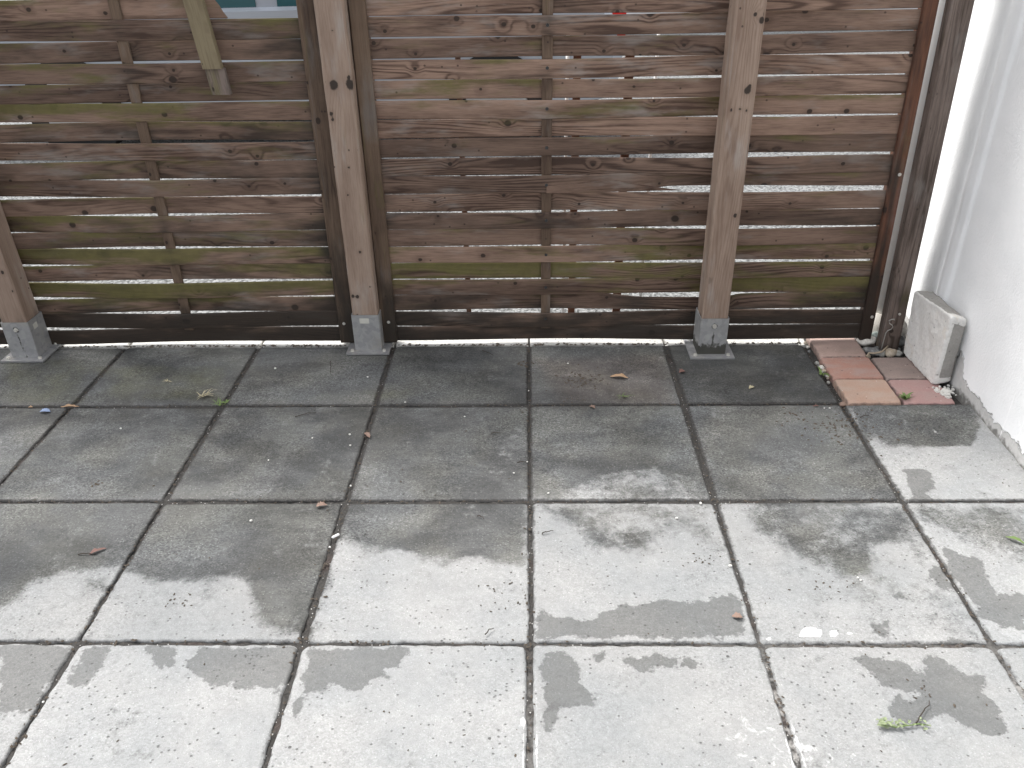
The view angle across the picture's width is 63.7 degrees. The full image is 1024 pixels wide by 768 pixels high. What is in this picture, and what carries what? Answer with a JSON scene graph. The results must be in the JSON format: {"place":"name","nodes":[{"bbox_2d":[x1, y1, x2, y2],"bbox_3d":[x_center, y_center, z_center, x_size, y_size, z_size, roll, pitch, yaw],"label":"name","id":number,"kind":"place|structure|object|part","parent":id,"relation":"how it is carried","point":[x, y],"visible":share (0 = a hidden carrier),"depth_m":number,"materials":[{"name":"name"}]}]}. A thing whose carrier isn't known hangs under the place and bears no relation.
{"place":"outdoors","nodes":[
{"label":"outdoors","id":0,"kind":"place"},
{"bbox_2d":[0,0,912,329],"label":"road","id":1,"kind":"structure","parent":0,"point":[746,188],"depth_m":4.80,"materials":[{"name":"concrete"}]},
{"bbox_2d":[0,0,625,142],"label":"parked car","id":2,"kind":"object","parent":1,"relation":"on","point":[240,9],"visible":0.05,"depth_m":5.34,"materials":[{"name":"paint"}]},
{"bbox_3d":[-2.025,-2.628,5.222,0.740,0.445,0.052,-1,30,0],"label":"side window","id":3,"kind":"part","parent":2,"relation":"part of","materials":[{"name":"teal glass"}]},
{"bbox_3d":[-1.065,-2.641,5.218,0.900,0.445,0.052,-1,30,0],"label":"side window","id":4,"kind":"part","parent":2,"relation":"part of","materials":[{"name":"teal glass"}]},
{"bbox_2d":[455,57,470,311],"bbox_3d":[-0.175,-0.676,3.005,0.019,1.050,0.021,0,30,1],"label":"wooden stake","id":5,"kind":"object","parent":1,"relation":"on","point":[468,310],"visible":0.06,"depth_m":2.95,"materials":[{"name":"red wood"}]},
{"bbox_2d":[561,35,569,312],"bbox_3d":[0.196,-0.729,3.036,0.060,1.100,0.060,0,30,1],"label":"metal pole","id":6,"kind":"object","parent":1,"relation":"on","point":[562,309],"depth_m":2.98,"materials":[{"name":"grey metal"}]},
{"bbox_2d":[568,56,580,311],"bbox_3d":[0.225,-0.677,2.996,0.027,1.050,0.021,0,30,1],"label":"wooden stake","id":7,"kind":"object","parent":1,"relation":"on","point":[573,309],"visible":0.08,"depth_m":2.91,"materials":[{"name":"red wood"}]},
{"bbox_2d":[612,56,634,311],"bbox_3d":[0.406,-0.698,3.027,0.031,1.050,0.021,0,30,1],"label":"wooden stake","id":8,"kind":"object","parent":1,"relation":"on","point":[618,310],"visible":0.04,"depth_m":2.95,"materials":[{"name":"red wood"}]},
{"bbox_2d":[638,34,659,310],"bbox_3d":[0.501,-0.730,3.030,0.060,1.100,0.060,0,30,1],"label":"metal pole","id":9,"kind":"object","parent":1,"relation":"on","point":[649,156],"depth_m":2.98,"materials":[{"name":"grey metal"}]},
{"bbox_2d":[0,335,1023,767],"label":"pavement","id":10,"kind":"structure","parent":0,"point":[606,571],"depth_m":2.02,"materials":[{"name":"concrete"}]},
{"bbox_2d":[0,202,60,362],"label":"timber post","id":11,"kind":"object","parent":10,"relation":"on","point":[25,330],"visible":1,"depth_m":2.92,"materials":[{"name":"brown wood"}]},
{"bbox_2d":[89,548,105,554],"bbox_3d":[-1.045,0.419,2.075,0.042,0.008,0.016,-19,34,-28],"label":"dry leaf","id":12,"kind":"object","parent":10,"relation":"on","point":[93,550],"visible":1,"depth_m":2.07,"materials":[{"name":"brown plant"}]},
{"bbox_2d":[197,388,214,399],"bbox_3d":[-1.018,0.032,2.743,0.076,0.014,0.062,-16,33,-24],"label":"grass tuft","id":13,"kind":"object","parent":10,"relation":"on","point":[205,393],"visible":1,"depth_m":2.74,"materials":[{"name":"plant"}]},
{"bbox_2d":[316,501,326,506],"bbox_3d":[-0.515,0.325,2.222,0.022,0.009,0.024,20,36,32],"label":"dry leaf","id":14,"kind":"object","parent":10,"relation":"on","point":[321,504],"visible":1,"depth_m":2.22,"materials":[{"name":"brown plant"}]},
{"bbox_2d":[313,0,392,354],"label":"timber post","id":15,"kind":"object","parent":10,"relation":"on","point":[336,49],"visible":0.91,"depth_m":2.69,"materials":[{"name":"brown wood"}]},
{"bbox_2d":[0,342,1023,766],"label":"dirt crumbs","id":16,"kind":"object","parent":10,"relation":"on","point":[498,500],"visible":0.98,"depth_m":2.30,"materials":[{"name":"soil"}]},
{"bbox_2d":[610,373,627,377],"bbox_3d":[0.366,-0.027,2.808,0.062,0.011,0.022,4,30,9],"label":"dry leaf","id":17,"kind":"object","parent":10,"relation":"on","point":[620,374],"visible":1,"depth_m":2.81,"materials":[{"name":"orange plant"}]},
{"bbox_2d":[683,0,766,359],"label":"timber post","id":18,"kind":"object","parent":10,"relation":"on","point":[743,39],"visible":1,"depth_m":2.63,"materials":[{"name":"brown wood"}]},
{"bbox_2d":[732,612,742,617],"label":"dry leaf","id":19,"kind":"object","parent":10,"relation":"on","point":[736,614],"visible":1,"depth_m":1.85,"materials":[{"name":"brown plant"}]},
{"bbox_2d":[818,367,830,376],"bbox_3d":[1.059,-0.040,2.809,0.034,0.014,0.072,0,30,1],"label":"weed","id":20,"kind":"object","parent":10,"relation":"on","point":[820,373],"visible":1,"depth_m":2.79,"materials":[{"name":"green plant"}]},
{"bbox_2d":[806,338,865,359],"bbox_3d":[1.180,-0.125,3.003,0.168,0.043,0.170,0,30,1],"label":"clay paver","id":21,"kind":"object","parent":10,"relation":"on","point":[832,347],"visible":0.7,"depth_m":2.98,"materials":[{"name":"brick"}]},
{"bbox_2d":[819,357,883,383],"bbox_3d":[1.173,-0.041,2.858,0.173,0.040,0.155,0,30,1],"label":"clay paver","id":22,"kind":"object","parent":10,"relation":"on","point":[852,368],"visible":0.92,"depth_m":2.84,"materials":[{"name":"red brick"}]},
{"bbox_2d":[832,379,900,405],"bbox_3d":[1.169,0.038,2.719,0.172,0.040,0.153,0,30,1],"label":"clay paver","id":23,"kind":"object","parent":10,"relation":"on","point":[856,392],"visible":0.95,"depth_m":2.70,"materials":[{"name":"brick"}]},
{"bbox_2d":[856,336,876,345],"bbox_3d":[1.300,-0.160,3.019,0.075,0.035,0.046,0,30,1],"label":"pebble","id":24,"kind":"object","parent":10,"relation":"on","point":[868,342],"visible":0.91,"depth_m":3.01,"materials":[{"name":"white stone"}]},
{"bbox_2d":[864,347,880,355],"bbox_3d":[1.303,-0.117,2.965,0.070,0.027,0.037,12,32,21],"label":"stone shard","id":25,"kind":"object","parent":10,"relation":"on","point":[869,349],"visible":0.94,"depth_m":2.96,"materials":[{"name":"grey stone"}]},
{"bbox_2d":[866,345,887,356],"bbox_3d":[1.304,-0.116,2.935,0.115,0.016,0.025,-14,32,-21],"label":"root","id":26,"kind":"object","parent":10,"relation":"on","point":[885,348],"visible":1,"depth_m":2.93,"materials":[{"name":"brown plant"}]},
{"bbox_2d":[878,350,884,356],"bbox_3d":[1.323,-0.109,2.948,0.024,0.028,0.024,-15,33,-23],"label":"pebble","id":27,"kind":"object","parent":10,"relation":"on","point":[882,354],"visible":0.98,"depth_m":2.94,"materials":[{"name":"stone"}]},
{"bbox_2d":[885,348,896,357],"bbox_3d":[1.353,-0.112,2.939,0.044,0.032,0.036,0,30,1],"label":"pebble","id":28,"kind":"object","parent":10,"relation":"on","point":[890,352],"visible":1,"depth_m":2.93,"materials":[{"name":"beige stone"}]},
{"bbox_2d":[870,357,927,381],"bbox_3d":[1.340,-0.041,2.857,0.146,0.038,0.154,0,30,1],"label":"clay paver","id":29,"kind":"object","parent":10,"relation":"on","point":[896,368],"visible":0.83,"depth_m":2.84,"materials":[{"name":"brick"}]},
{"bbox_2d":[896,350,902,356],"bbox_3d":[1.377,-0.109,2.943,0.034,0.025,0.026,0,30,1],"label":"pebble","id":30,"kind":"object","parent":10,"relation":"on","point":[899,353],"visible":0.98,"depth_m":2.93,"materials":[{"name":"stone"}]},
{"bbox_2d":[899,336,905,345],"bbox_3d":[1.416,-0.159,3.000,0.041,0.041,0.040,-9,31,-14],"label":"pebble","id":31,"kind":"object","parent":10,"relation":"on","point":[902,341],"visible":0.54,"depth_m":2.98,"materials":[{"name":"grey stone"}]},
{"bbox_2d":[901,321,906,335],"bbox_3d":[1.412,-0.200,2.995,0.040,0.074,0.044,0,30,1],"label":"pebble","id":32,"kind":"object","parent":31,"relation":"on","point":[904,329],"visible":0.38,"depth_m":2.98,"materials":[{"name":"white stone"}]},
{"bbox_2d":[875,717,930,729],"bbox_3d":[0.759,0.660,1.601,0.107,0.012,0.030,0,30,1],"label":"plant sprig","id":33,"kind":"object","parent":10,"relation":"on","point":[882,723],"visible":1,"depth_m":1.60,"materials":[{"name":"green plant"}]},
{"bbox_2d":[887,380,954,404],"bbox_3d":[1.344,0.040,2.717,0.164,0.040,0.156,0,30,1],"label":"clay paver","id":34,"kind":"object","parent":10,"relation":"on","point":[924,392],"visible":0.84,"depth_m":2.70,"materials":[{"name":"red brick"}]},
{"bbox_2d":[899,392,912,399],"bbox_3d":[1.271,0.038,2.661,0.042,0.020,0.062,16,34,26],"label":"weed","id":35,"kind":"object","parent":34,"relation":"on","point":[904,396],"visible":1,"depth_m":2.67,"materials":[{"name":"green plant"}]},
{"bbox_2d":[932,384,956,398],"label":"render crumbs","id":36,"kind":"object","parent":34,"relation":"on","point":[947,392],"visible":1,"depth_m":2.70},
{"bbox_2d":[915,700,929,723],"bbox_3d":[0.813,0.648,1.627,0.006,0.006,0.073,25,39,37],"label":"twig","id":37,"kind":"object","parent":10,"relation":"on","point":[916,722],"visible":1,"depth_m":1.62,"materials":[{"name":"brown wood"}]},
{"bbox_2d":[875,0,974,350],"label":"weathered post","id":38,"kind":"object","parent":10,"relation":"on","point":[954,27],"visible":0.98,"depth_m":2.65,"materials":[{"name":"brown wood"}]},
{"bbox_2d":[881,319,894,349],"bbox_3d":[1.343,-0.170,2.939,0.032,0.142,0.014,-10,31,-16],"label":"wire hook","id":39,"kind":"object","parent":38,"relation":"attached to","point":[887,331],"visible":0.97,"depth_m":2.93,"materials":[{"name":"grey metal"}]},
{"bbox_2d":[904,291,966,384],"bbox_3d":[1.424,-0.172,2.785,0.068,0.257,0.286,0,30,1],"label":"concrete block","id":40,"kind":"object","parent":10,"relation":"on","point":[936,328],"depth_m":2.73,"materials":[{"name":"grey concrete"}]},
{"bbox_2d":[1006,536,1023,543],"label":"green leaf","id":41,"kind":"object","parent":10,"relation":"on","point":[1016,538],"visible":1,"depth_m":2.06,"materials":[{"name":"green plant"}]},
{"bbox_2d":[626,8,917,13],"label":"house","id":42,"kind":"structure","parent":0,"point":[856,9],"depth_m":12.07,"materials":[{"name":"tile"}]},
{"label":"ground","id":43,"kind":"structure","parent":0,"visible":0},
{"bbox_2d":[0,338,805,348],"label":"kerb","id":44,"kind":"structure","parent":43,"relation":"on","point":[508,342],"depth_m":3.07,"materials":[{"name":"concrete"}]},
{"bbox_2d":[0,0,353,344],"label":"woven fence panel","id":45,"kind":"object","parent":44,"relation":"on","point":[282,236],"visible":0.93,"depth_m":2.76,"materials":[{"name":"brown wood"}]},
{"bbox_2d":[183,0,232,94],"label":"hanging batten","id":46,"kind":"object","parent":45,"relation":"attached to","point":[206,43],"visible":1,"depth_m":2.51,"materials":[{"name":"brown wood"}]},
{"bbox_2d":[348,0,938,342],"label":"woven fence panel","id":47,"kind":"object","parent":44,"relation":"on","point":[408,278],"visible":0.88,"depth_m":2.71,"materials":[{"name":"brown wood"}]},
{"bbox_2d":[905,0,1023,469],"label":"house wall","id":48,"kind":"structure","parent":43,"relation":"on","point":[970,266],"depth_m":2.54,"materials":[{"name":"white paint"}]},
{"bbox_2d":[872,0,945,342],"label":"downpipe","id":49,"kind":"object","parent":48,"relation":"attached to","point":[919,113],"visible":0.09,"depth_m":2.74,"materials":[{"name":"plastic"}]}
]}

